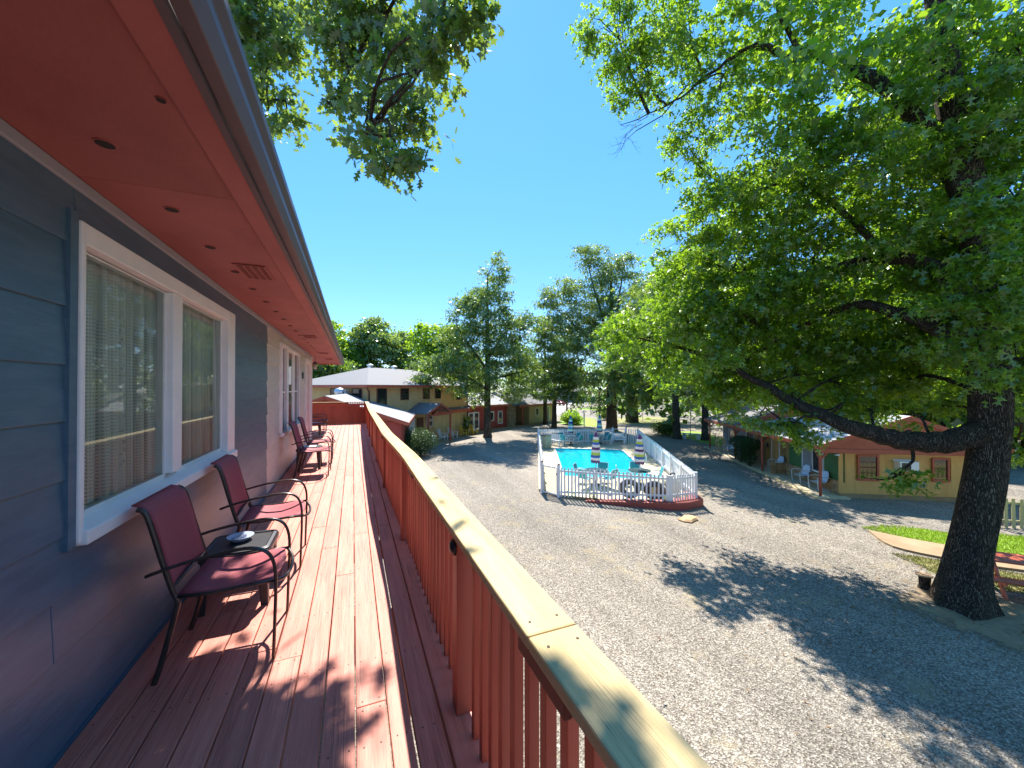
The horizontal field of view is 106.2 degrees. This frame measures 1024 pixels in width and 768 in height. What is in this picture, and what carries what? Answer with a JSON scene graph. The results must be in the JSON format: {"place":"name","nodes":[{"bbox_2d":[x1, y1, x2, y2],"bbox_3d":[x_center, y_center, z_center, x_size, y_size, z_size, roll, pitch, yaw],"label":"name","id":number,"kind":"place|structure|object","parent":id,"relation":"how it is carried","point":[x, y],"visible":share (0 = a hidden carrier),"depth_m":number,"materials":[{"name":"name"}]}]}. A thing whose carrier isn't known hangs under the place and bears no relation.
{"place":"outdoors","nodes":[
{"label":"outdoors","id":0,"kind":"place"},
{"bbox_2d":[557,417,596,426],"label":"lawn","id":1,"kind":"structure","parent":0,"point":[590,422],"depth_m":52.43,"materials":[{"name":"green plant"}]},
{"bbox_2d":[559,411,582,424],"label":"leafy bush","id":2,"kind":"object","parent":1,"relation":"on","point":[577,418],"visible":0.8,"depth_m":49.53,"materials":[{"name":"green plant"}]},
{"bbox_2d":[556,449,648,478],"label":"water","id":3,"kind":"structure","parent":0,"point":[569,458],"depth_m":25.32,"materials":[{"name":"teal liquid"}]},
{"bbox_2d":[557,400,671,413],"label":"road","id":4,"kind":"structure","parent":0,"point":[560,408],"depth_m":91.44,"materials":[{"name":"grey asphalt"}]},
{"bbox_2d":[538,443,702,510],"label":"pool terrace","id":5,"kind":"structure","parent":0,"point":[550,456],"depth_m":18.30,"materials":[{"name":"concrete"}]},
{"bbox_2d":[540,434,551,448],"bbox_3d":[2.620,4.433,29.569,0.560,1.000,0.760,0,-1,43],"label":"trash bin","id":6,"kind":"object","parent":5,"relation":"on","point":[545,441],"visible":0.94,"depth_m":29.33,"materials":[{"name":"plastic"}]},
{"bbox_2d":[546,433,563,446],"bbox_3d":[3.463,4.492,31.118,0.500,0.910,1.590,0,-1,-37],"label":"bench","id":7,"kind":"object","parent":5,"relation":"on","point":[554,437],"visible":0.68,"depth_m":30.69,"materials":[{"name":"white paint"}]},
{"bbox_2d":[568,416,573,444],"bbox_3d":[4.781,3.743,31.282,0.480,2.410,0.480,0,-1,33],"label":"patio umbrella","id":8,"kind":"object","parent":5,"relation":"on","point":[570,427],"visible":1,"depth_m":31.18,"materials":[{"name":"blue fabric"}]},
{"bbox_2d":[577,468,592,487],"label":"pool chair","id":9,"kind":"object","parent":5,"relation":"on","point":[583,476],"visible":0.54,"depth_m":17.74,"materials":[{"name":"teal plastic"}]},
{"bbox_2d":[584,467,606,486],"bbox_3d":[4.000,4.473,18.396,1.060,0.734,1.060,0,-1,-22],"label":"patio table","id":10,"kind":"object","parent":5,"relation":"on","point":[597,469],"visible":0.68,"depth_m":18.45,"materials":[{"name":"teal"}]},
{"bbox_2d":[591,432,599,485],"bbox_3d":[4.011,3.531,18.411,0.480,2.610,0.480,1,-1,-33],"label":"patio umbrella","id":11,"kind":"object","parent":5,"relation":"on","point":[595,454],"visible":0.98,"depth_m":18.30,"materials":[{"name":"multicoloured fabric"}]},
{"bbox_2d":[597,414,601,443],"bbox_3d":[7.236,3.722,31.758,0.480,2.460,0.480,0,-1,30],"label":"patio umbrella","id":12,"kind":"object","parent":5,"relation":"on","point":[599,425],"visible":0.96,"depth_m":31.66,"materials":[{"name":"multicoloured fabric"}]},
{"bbox_2d":[597,462,608,472],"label":"pool chair","id":13,"kind":"object","parent":5,"relation":"on","point":[603,465],"visible":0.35,"depth_m":19.25,"materials":[{"name":"teal plastic"}]},
{"bbox_2d":[601,468,618,487],"bbox_3d":[4.534,4.370,17.801,0.546,0.926,0.602,0,-1,-45],"label":"pool chair","id":14,"kind":"object","parent":5,"relation":"on","point":[616,470],"visible":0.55,"depth_m":17.79,"materials":[{"name":"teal plastic"}]},
{"bbox_2d":[609,433,624,444],"bbox_3d":[8.610,4.495,31.445,1.190,0.910,0.500,0,-1,2],"label":"bench","id":15,"kind":"object","parent":5,"relation":"on","point":[622,437],"visible":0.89,"depth_m":31.66,"materials":[{"name":"white paint"}]},
{"bbox_2d":[537,426,697,500],"bbox_3d":[4.938,4.306,24.427,8.318,1.575,17.682,0,-1,10],"label":"picket fence","id":16,"kind":"object","parent":5,"relation":"on","point":[685,477],"visible":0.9,"depth_m":16.38,"materials":[{"name":"white paint"}]},
{"bbox_2d":[543,465,556,495],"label":"lattice gate","id":17,"kind":"structure","parent":16,"relation":"attached to","point":[545,491],"depth_m":17.12,"materials":[{"name":"white paint"}]},
{"bbox_2d":[620,478,640,497],"bbox_3d":[4.912,4.358,16.021,0.896,0.902,0.448,0,-1,22],"label":"swim ring","id":18,"kind":"object","parent":5,"relation":"on","point":[629,484],"visible":0.48,"depth_m":15.90,"materials":[{"name":"black rubber"}]},
{"bbox_2d":[629,461,640,479],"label":"pool chair","id":19,"kind":"object","parent":5,"relation":"on","point":[633,464],"visible":0.45,"depth_m":19.36,"materials":[{"name":"teal plastic"}]},
{"bbox_2d":[628,468,650,483],"bbox_3d":[6.081,4.472,18.337,1.060,0.734,1.060,0,-1,-22],"label":"patio table","id":20,"kind":"object","parent":5,"relation":"on","point":[641,470],"visible":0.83,"depth_m":18.23,"materials":[{"name":"teal"}]},
{"bbox_2d":[635,433,644,486],"bbox_3d":[6.083,3.580,18.323,0.480,2.510,0.480,0,1,27],"label":"patio umbrella","id":21,"kind":"object","parent":5,"relation":"on","point":[639,455],"visible":0.94,"depth_m":18.21,"materials":[{"name":"multicoloured fabric"}]},
{"bbox_2d":[643,480,665,499],"bbox_3d":[5.825,4.355,15.693,0.896,0.902,0.448,0,-1,22],"label":"swim ring","id":22,"kind":"object","parent":5,"relation":"on","point":[648,485],"visible":0.53,"depth_m":15.59,"materials":[{"name":"black rubber"}]},
{"bbox_2d":[649,466,663,480],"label":"pool chair","id":23,"kind":"object","parent":5,"relation":"on","point":[661,471],"visible":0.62,"depth_m":18.23,"materials":[{"name":"blue plastic"}]},
{"bbox_2d":[249,0,1023,388],"label":"sky","id":24,"kind":"structure","parent":0,"point":[538,176],"materials":[{"name":"blue"}]},
{"bbox_2d":[617,417,681,424],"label":"lawn","id":25,"kind":"structure","parent":0,"point":[652,420],"depth_m":55.60,"materials":[{"name":"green plant"}]},
{"bbox_2d":[593,364,651,422],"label":"oak tree","id":26,"kind":"object","parent":25,"relation":"on","point":[632,419],"visible":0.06,"depth_m":52.33,"materials":[{"name":"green plant"}]},
{"bbox_2d":[281,389,1023,767],"bbox_3d":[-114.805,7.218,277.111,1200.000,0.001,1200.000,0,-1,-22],"label":"ground","id":27,"kind":"structure","parent":0,"point":[653,617],"depth_m":8.19,"materials":[{"name":"grey gravel"}]},
{"bbox_2d":[0,0,344,767],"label":"motel building","id":28,"kind":"structure","parent":27,"relation":"on","point":[164,318],"depth_m":1.76,"materials":[{"name":"blue paint"}]},
{"bbox_2d":[76,220,237,545],"bbox_3d":[-2.522,0.005,2.893,0.186,1.500,2.524,0,-1,-22],"label":"window","id":29,"kind":"structure","parent":28,"relation":"in","point":[118,288],"depth_m":2.45,"materials":[{"name":"grey glass"}]},
{"bbox_2d":[279,343,299,436],"bbox_3d":[-4.530,0.108,7.794,0.205,1.640,2.470,0,-1,-22],"label":"window","id":30,"kind":"structure","parent":28,"relation":"in","point":[290,359],"depth_m":7.94,"materials":[{"name":"white paint"}]},
{"bbox_2d":[304,358,310,445],"bbox_3d":[-5.719,0.503,10.708,0.132,2.380,1.270,0,-1,-22],"label":"door","id":31,"kind":"structure","parent":28,"relation":"in","point":[307,365],"depth_m":10.84,"materials":[{"name":"white paint"}]},
{"bbox_2d":[53,423,487,767],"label":"deck","id":32,"kind":"structure","parent":27,"relation":"on","point":[221,693],"depth_m":2.19,"materials":[{"name":"paint"}]},
{"bbox_2d":[131,484,294,685],"bbox_3d":[-1.785,1.138,2.406,0.731,0.975,0.573,0,-1,-22],"label":"deck chair","id":33,"kind":"object","parent":32,"relation":"on","point":[167,513],"visible":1,"depth_m":2.32,"materials":[{"name":"red fabric"}]},
{"bbox_2d":[197,529,278,616],"bbox_3d":[-2.076,1.416,2.949,0.444,0.420,0.444,0,-1,-22],"label":"side table","id":34,"kind":"object","parent":32,"relation":"on","point":[266,539],"visible":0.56,"depth_m":2.88,"materials":[{"name":"black plastic"}]},
{"bbox_2d":[226,531,253,542],"bbox_3d":[-2.102,1.189,2.973,0.180,0.034,0.180,0,-1,-22],"label":"ashtray","id":35,"kind":"object","parent":34,"relation":"on","point":[238,537],"visible":1,"depth_m":2.98,"materials":[{"name":"white"}]},
{"bbox_2d":[210,454,311,567],"bbox_3d":[-2.263,1.148,3.547,0.731,0.975,0.572,0,-1,-24],"label":"deck chair","id":36,"kind":"object","parent":32,"relation":"on","point":[227,466],"visible":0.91,"depth_m":3.51,"materials":[{"name":"brown metal"}]},
{"bbox_2d":[296,445,322,470],"bbox_3d":[-4.021,1.457,7.631,0.444,0.420,0.444,0,-1,-22],"label":"side table","id":37,"kind":"object","parent":32,"relation":"on","point":[319,458],"visible":0.43,"depth_m":7.51,"materials":[{"name":"black plastic"}]},
{"bbox_2d":[287,421,333,477],"bbox_3d":[-3.696,1.179,7.097,0.731,0.975,0.573,0,-1,-21],"label":"deck chair","id":38,"kind":"object","parent":32,"relation":"on","point":[296,434],"visible":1,"depth_m":7.06,"materials":[{"name":"brown metal"}]},
{"bbox_2d":[297,417,335,464],"bbox_3d":[-4.175,1.189,8.229,0.731,0.975,0.573,0,-1,-24],"label":"deck chair","id":39,"kind":"object","parent":32,"relation":"on","point":[303,427],"visible":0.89,"depth_m":8.16,"materials":[{"name":"brown metal"}]},
{"bbox_2d":[312,416,325,438],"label":"deck chair","id":40,"kind":"object","parent":32,"relation":"on","point":[323,423],"visible":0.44,"depth_m":12.25,"materials":[{"name":"brown metal"}]},
{"bbox_2d":[312,413,327,433],"bbox_3d":[-6.811,1.234,13.404,0.731,0.975,0.573,0,-1,-22],"label":"deck chair","id":41,"kind":"object","parent":32,"relation":"on","point":[321,419],"visible":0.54,"depth_m":13.55,"materials":[{"name":"brown metal"}]},
{"bbox_2d":[312,402,364,424],"bbox_3d":[-8.675,1.342,16.517,4.620,1.105,0.180,0,-1,-22],"label":"deck railing","id":42,"kind":"object","parent":32,"relation":"attached to","point":[342,413],"visible":0.38,"depth_m":16.97,"materials":[{"name":"red paint"}]},
{"bbox_2d":[365,402,710,767],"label":"deck railing","id":43,"kind":"object","parent":32,"relation":"attached to","point":[498,612],"visible":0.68,"depth_m":1.34,"materials":[{"name":"red paint"}]},
{"bbox_2d":[312,347,361,378],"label":"oak tree","id":44,"kind":"object","parent":27,"relation":"on","point":[323,370],"visible":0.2,"depth_m":47.93,"materials":[{"name":"green plant"}]},
{"bbox_2d":[331,320,383,369],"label":"oak tree","id":45,"kind":"object","parent":27,"relation":"on","point":[351,354],"visible":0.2,"depth_m":56.66,"materials":[{"name":"green plant"}]},
{"bbox_2d":[312,388,415,467],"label":"gabled building","id":46,"kind":"structure","parent":27,"relation":"on","point":[397,421],"depth_m":24.19,"materials":[{"name":"red paint"}]},
{"bbox_2d":[228,0,504,200],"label":"overhanging oak tree","id":47,"kind":"object","parent":27,"relation":"on","point":[413,49],"visible":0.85,"depth_m":6.30,"materials":[{"name":"green plant"}]},
{"bbox_2d":[344,315,408,369],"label":"oak tree","id":48,"kind":"object","parent":27,"relation":"on","point":[372,329],"visible":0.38,"depth_m":57.47,"materials":[{"name":"green plant"}]},
{"bbox_2d":[363,327,415,369],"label":"oak tree","id":49,"kind":"object","parent":27,"relation":"on","point":[402,336],"visible":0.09,"depth_m":60.36,"materials":[{"name":"green plant"}]},
{"bbox_2d":[312,364,470,438],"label":"two storey motel","id":50,"kind":"structure","parent":27,"relation":"on","point":[392,387],"depth_m":32.24,"materials":[{"name":"beige paint"}]},
{"bbox_2d":[351,388,361,397],"bbox_3d":[-11.548,0.840,28.598,1.050,1.020,0.051,0,-1,25],"label":"window","id":51,"kind":"structure","parent":50,"relation":"in","point":[357,392],"depth_m":28.57,"materials":[{"name":"black glass"}]},
{"bbox_2d":[376,388,386,404],"bbox_3d":[-9.971,1.222,29.447,0.060,1.770,1.050,0,-1,25],"label":"window","id":52,"kind":"structure","parent":50,"relation":"in","point":[381,394],"depth_m":29.42,"materials":[{"name":"black glass"}]},
{"bbox_2d":[400,388,408,399],"bbox_3d":[-8.864,0.842,31.779,0.060,0.970,1.000,0,-1,26],"label":"window","id":53,"kind":"structure","parent":50,"relation":"in","point":[404,392],"depth_m":31.74,"materials":[{"name":"black glass"}]},
{"bbox_2d":[423,388,429,398],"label":"window","id":54,"kind":"structure","parent":50,"relation":"in","point":[426,394],"depth_m":34.34,"materials":[{"name":"black glass"}]},
{"bbox_2d":[426,415,432,427],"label":"window","id":55,"kind":"structure","parent":50,"relation":"in","point":[431,417],"depth_m":34.94,"materials":[{"name":"white glass"}]},
{"bbox_2d":[435,388,440,398],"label":"window","id":56,"kind":"structure","parent":50,"relation":"in","point":[437,391],"depth_m":35.85,"materials":[{"name":"black glass"}]},
{"bbox_2d":[387,341,429,372],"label":"oak tree","id":57,"kind":"object","parent":27,"relation":"on","point":[402,365],"visible":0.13,"depth_m":57.89,"materials":[{"name":"green plant"}]},
{"bbox_2d":[404,427,438,456],"bbox_3d":[-6.547,4.015,26.938,2.999,2.120,3.002,0,-1,-22],"label":"boxwood shrub","id":58,"kind":"object","parent":27,"relation":"on","point":[421,442],"visible":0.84,"depth_m":26.51,"materials":[{"name":"green plant"}]},
{"bbox_2d":[408,403,453,446],"bbox_3d":[-7.012,3.373,32.985,2.460,3.530,3.782,0,-1,25],"label":"entrance porch","id":59,"kind":"object","parent":27,"relation":"on","point":[428,409],"visible":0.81,"depth_m":32.62,"materials":[{"name":"grey"}]},
{"bbox_2d":[417,417,423,436],"bbox_3d":[-8.032,3.989,33.651,0.040,2.090,0.850,0,-1,26],"label":"door","id":60,"kind":"structure","parent":59,"relation":"in","point":[420,421],"depth_m":33.65,"materials":[{"name":"red wood"}]},
{"bbox_2d":[397,319,470,382],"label":"oak tree","id":61,"kind":"object","parent":27,"relation":"on","point":[427,348],"visible":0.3,"depth_m":45.78,"materials":[{"name":"green plant"}]},
{"bbox_2d":[462,415,473,433],"bbox_3d":[-4.704,4.162,39.807,1.355,1.970,1.536,0,-1,-22],"label":"potted plant","id":62,"kind":"object","parent":27,"relation":"on","point":[466,423],"visible":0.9,"depth_m":39.72,"materials":[{"name":"green plant"}]},
{"bbox_2d":[453,355,492,392],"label":"oak tree","id":63,"kind":"object","parent":27,"relation":"on","point":[481,389],"visible":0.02,"depth_m":65.00,"materials":[{"name":"green plant"}]},
{"bbox_2d":[404,249,551,437],"bbox_3d":[-2.906,-3.791,36.039,14.214,18.011,6.678,0,-1,-22],"label":"oak tree","id":64,"kind":"object","parent":27,"relation":"on","point":[471,307],"visible":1,"depth_m":35.65,"materials":[{"name":"green plant"}]},
{"bbox_2d":[468,392,561,432],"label":"red wing","id":65,"kind":"structure","parent":27,"relation":"on","point":[506,415],"depth_m":46.30,"materials":[{"name":"red paint"}]},
{"bbox_2d":[468,412,473,430],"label":"french door","id":66,"kind":"structure","parent":65,"relation":"in","point":[471,414],"depth_m":41.32,"materials":[{"name":"white paint"}]},
{"bbox_2d":[474,412,478,430],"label":"french door","id":67,"kind":"structure","parent":65,"relation":"in","point":[476,414],"depth_m":41.94,"materials":[{"name":"white paint"}]},
{"bbox_2d":[498,411,502,423],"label":"window","id":68,"kind":"structure","parent":65,"relation":"in","point":[500,413],"depth_m":45.24,"materials":[{"name":"white glass"}]},
{"bbox_2d":[503,335,594,423],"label":"oak tree","id":69,"kind":"object","parent":27,"relation":"on","point":[535,397],"visible":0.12,"depth_m":49.34,"materials":[{"name":"green plant"}]},
{"bbox_2d":[513,316,591,428],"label":"oak tree","id":70,"kind":"object","parent":27,"relation":"on","point":[554,394],"visible":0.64,"depth_m":42.45,"materials":[{"name":"green plant"}]},
{"bbox_2d":[525,243,671,430],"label":"oak tree","id":71,"kind":"object","parent":27,"relation":"on","point":[606,279],"visible":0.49,"depth_m":41.89,"materials":[{"name":"green plant"}]},
{"bbox_2d":[593,249,731,438],"bbox_3d":[13.232,-4.680,32.763,10.402,19.731,24.150,0,-1,30],"label":"oak tree","id":72,"kind":"object","parent":27,"relation":"on","point":[637,290],"visible":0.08,"depth_m":29.02,"materials":[{"name":"green plant"}]},
{"bbox_2d":[678,515,697,522],"bbox_3d":[6.399,4.872,13.912,0.767,0.120,0.551,0,-1,-44],"label":"flat stone","id":73,"kind":"object","parent":27,"relation":"on","point":[688,518],"visible":1,"depth_m":13.79,"materials":[{"name":"beige stone"}]},
{"bbox_2d":[683,385,700,441],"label":"bare sapling","id":74,"kind":"object","parent":27,"relation":"on","point":[690,414],"visible":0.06,"depth_m":33.99,"materials":[{"name":"brown"}]},
{"bbox_2d":[379,346,1023,466],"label":"woods","id":75,"kind":"object","parent":27,"relation":"on","point":[642,397],"visible":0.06,"depth_m":37.81,"materials":[{"name":"green plant"}]},
{"bbox_2d":[650,245,772,440],"bbox_3d":[16.544,-3.712,30.432,8.259,17.755,26.368,0,-1,36],"label":"oak tree","id":76,"kind":"object","parent":27,"relation":"on","point":[704,434],"visible":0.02,"depth_m":27.02,"materials":[{"name":"green plant"}]},
{"bbox_2d":[704,416,738,454],"bbox_3d":[14.613,3.623,26.904,2.286,2.825,1.618,0,-1,25],"label":"bare sapling","id":77,"kind":"object","parent":27,"relation":"on","point":[717,433],"visible":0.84,"depth_m":27.00,"materials":[{"name":"brown"}]},
{"bbox_2d":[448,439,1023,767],"bbox_3d":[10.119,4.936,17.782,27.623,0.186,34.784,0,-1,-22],"label":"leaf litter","id":78,"kind":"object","parent":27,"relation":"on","point":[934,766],"visible":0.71,"depth_m":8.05,"materials":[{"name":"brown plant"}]},
{"bbox_2d":[729,435,748,461],"bbox_3d":[14.457,4.113,24.285,1.598,1.801,1.324,0,-1,-22],"label":"topiary shrub","id":79,"kind":"object","parent":27,"relation":"on","point":[735,440],"visible":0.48,"depth_m":24.22,"materials":[{"name":"green plant"}]},
{"bbox_2d":[736,437,760,465],"bbox_3d":[14.289,4.106,23.091,1.666,1.796,1.304,0,-1,-22],"label":"topiary shrub","id":80,"kind":"object","parent":27,"relation":"on","point":[746,445],"visible":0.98,"depth_m":22.93,"materials":[{"name":"green plant"}]},
{"bbox_2d":[703,404,800,464],"bbox_3d":[18.190,3.273,25.500,7.159,3.700,9.900,0,-1,9],"label":"grey cabin","id":81,"kind":"object","parent":27,"relation":"on","point":[739,431],"visible":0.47,"depth_m":26.66,"materials":[{"name":"grey wood"}]},
{"bbox_2d":[716,438,725,451],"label":"wooden chair","id":82,"kind":"object","parent":81,"relation":"on","point":[723,441],"visible":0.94,"depth_m":28.60,"materials":[{"name":"grey wood"}]},
{"bbox_2d":[715,287,802,412],"bbox_3d":[23.422,-2.255,36.049,9.126,14.938,10.939,0,-1,-22],"label":"oak tree","id":83,"kind":"object","parent":27,"relation":"on","point":[784,370],"visible":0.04,"depth_m":33.35,"materials":[{"name":"green plant"}]},
{"bbox_2d":[564,0,1023,620],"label":"oak tree","id":84,"kind":"object","parent":27,"relation":"on","point":[954,238],"visible":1,"depth_m":9.52,"materials":[{"name":"green plant"}]},
{"bbox_2d":[779,270,849,407],"bbox_3d":[25.697,-2.295,33.610,9.226,14.977,10.903,0,-1,8],"label":"oak tree","id":85,"kind":"object","parent":27,"relation":"on","point":[801,382],"visible":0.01,"depth_m":31.32,"materials":[{"name":"green plant"}]},
{"bbox_2d":[798,234,917,413],"bbox_3d":[27.281,-3.156,30.189,9.677,16.640,10.214,0,-1,34],"label":"oak tree","id":86,"kind":"object","parent":27,"relation":"on","point":[817,402],"visible":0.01,"depth_m":29.14,"materials":[{"name":"green plant"}]},
{"bbox_2d":[730,412,1013,501],"bbox_3d":[17.396,3.229,20.559,7.269,3.700,9.108,0,-1,9],"label":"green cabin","id":87,"kind":"object","parent":27,"relation":"on","point":[847,460],"visible":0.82,"depth_m":16.60,"materials":[{"name":"paint"}]},
{"bbox_2d":[768,456,783,470],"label":"shell chair","id":88,"kind":"object","parent":87,"relation":"on","point":[780,459],"visible":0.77,"depth_m":21.56,"materials":[{"name":"white metal"}]},
{"bbox_2d":[791,464,811,483],"bbox_3d":[14.396,4.458,19.057,0.690,0.885,0.594,0,-1,0],"label":"shell chair","id":89,"kind":"object","parent":87,"relation":"on","point":[805,471],"visible":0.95,"depth_m":19.09,"materials":[{"name":"white metal"}]},
{"bbox_2d":[802,446,823,472],"bbox_3d":[14.707,3.644,18.812,0.050,1.200,1.690,0,-1,9],"label":"window","id":90,"kind":"structure","parent":87,"relation":"in","point":[810,458],"depth_m":18.90,"materials":[{"name":"white paint"}]},
{"bbox_2d":[808,470,830,491],"bbox_3d":[14.169,4.446,17.678,0.689,0.885,0.594,0,-1,1],"label":"shell chair","id":91,"kind":"object","parent":87,"relation":"on","point":[825,476],"visible":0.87,"depth_m":17.67,"materials":[{"name":"white metal"}]},
{"bbox_2d":[857,454,879,480],"bbox_3d":[15.380,3.615,16.586,0.830,1.140,0.060,0,-1,9],"label":"window","id":92,"kind":"structure","parent":87,"relation":"in","point":[867,464],"depth_m":16.60,"materials":[{"name":"red paint"}]},
{"bbox_2d":[932,458,949,482],"bbox_3d":[18.062,3.626,16.183,0.640,1.030,0.060,0,-1,9],"label":"window","id":93,"kind":"structure","parent":87,"relation":"in","point":[937,463],"depth_m":16.19,"materials":[{"name":"red paint"}]},
{"bbox_2d":[813,223,938,422],"bbox_3d":[28.026,-3.497,28.136,9.176,17.284,8.582,0,-1,-22],"label":"oak tree","id":94,"kind":"object","parent":27,"relation":"on","point":[929,418],"depth_m":27.58,"materials":[{"name":"green plant"}]},
{"bbox_2d":[867,284,1023,426],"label":"oak tree","id":95,"kind":"object","parent":27,"relation":"on","point":[942,423],"visible":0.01,"depth_m":25.90,"materials":[{"name":"green plant"}]},
{"bbox_2d":[868,530,1023,571],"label":"footpath","id":96,"kind":"structure","parent":27,"relation":"on","point":[925,548],"depth_m":11.44,"materials":[{"name":"concrete"}]},
{"bbox_2d":[875,580,1023,655],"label":"soil patch","id":97,"kind":"object","parent":27,"relation":"on","point":[995,628],"visible":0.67,"depth_m":7.90,"materials":[{"name":"brown soil"}]},
{"bbox_2d":[915,572,932,589],"bbox_3d":[9.842,4.713,9.177,0.300,0.335,0.300,0,-1,45],"label":"log stump","id":98,"kind":"object","parent":97,"relation":"on","point":[924,581],"visible":0.96,"depth_m":9.12,"materials":[{"name":"brown wood"}]},
{"bbox_2d":[1002,498,1023,528],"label":"yard fence","id":99,"kind":"object","parent":27,"relation":"on","point":[1013,520],"visible":0.48,"depth_m":13.11,"materials":[{"name":"beige wood"}]},
{"bbox_2d":[1012,222,1023,456],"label":"oak tree","id":100,"kind":"object","parent":27,"relation":"on","point":[1021,442],"depth_m":24.88,"materials":[{"name":"green plant"}]},
{"bbox_2d":[664,473,676,496],"bbox_3d":[6.854,4.336,16.602,0.735,0.985,0.735,0,-1,-1],"label":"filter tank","id":101,"kind":"object","parent":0,"point":[673,484],"visible":0.18,"depth_m":16.36,"materials":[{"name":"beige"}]},
{"bbox_2d":[671,431,722,444],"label":"lawn","id":102,"kind":"structure","parent":0,"point":[694,437],"depth_m":36.03,"materials":[{"name":"green plant"}]},
{"bbox_2d":[650,421,672,435],"bbox_3d":[15.336,4.420,38.609,2.801,1.559,2.781,0,-1,-22],"label":"leafy bush","id":103,"kind":"object","parent":102,"relation":"on","point":[660,428],"visible":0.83,"depth_m":38.04,"materials":[{"name":"green plant"}]},
{"bbox_2d":[862,524,1023,554],"bbox_3d":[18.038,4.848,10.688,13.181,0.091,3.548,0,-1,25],"label":"grass","id":104,"kind":"structure","parent":0,"point":[1002,544],"depth_m":12.31,"materials":[{"name":"green plant"}]},
{"bbox_2d":[890,552,1023,592],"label":"lawn","id":105,"kind":"structure","parent":0,"point":[996,586],"depth_m":9.85,"materials":[{"name":"green plant"}]},
{"bbox_2d":[994,551,1023,599],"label":"picnic table","id":106,"kind":"object","parent":105,"relation":"on","point":[1009,558],"visible":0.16,"depth_m":8.88,"materials":[{"name":"red paint"}]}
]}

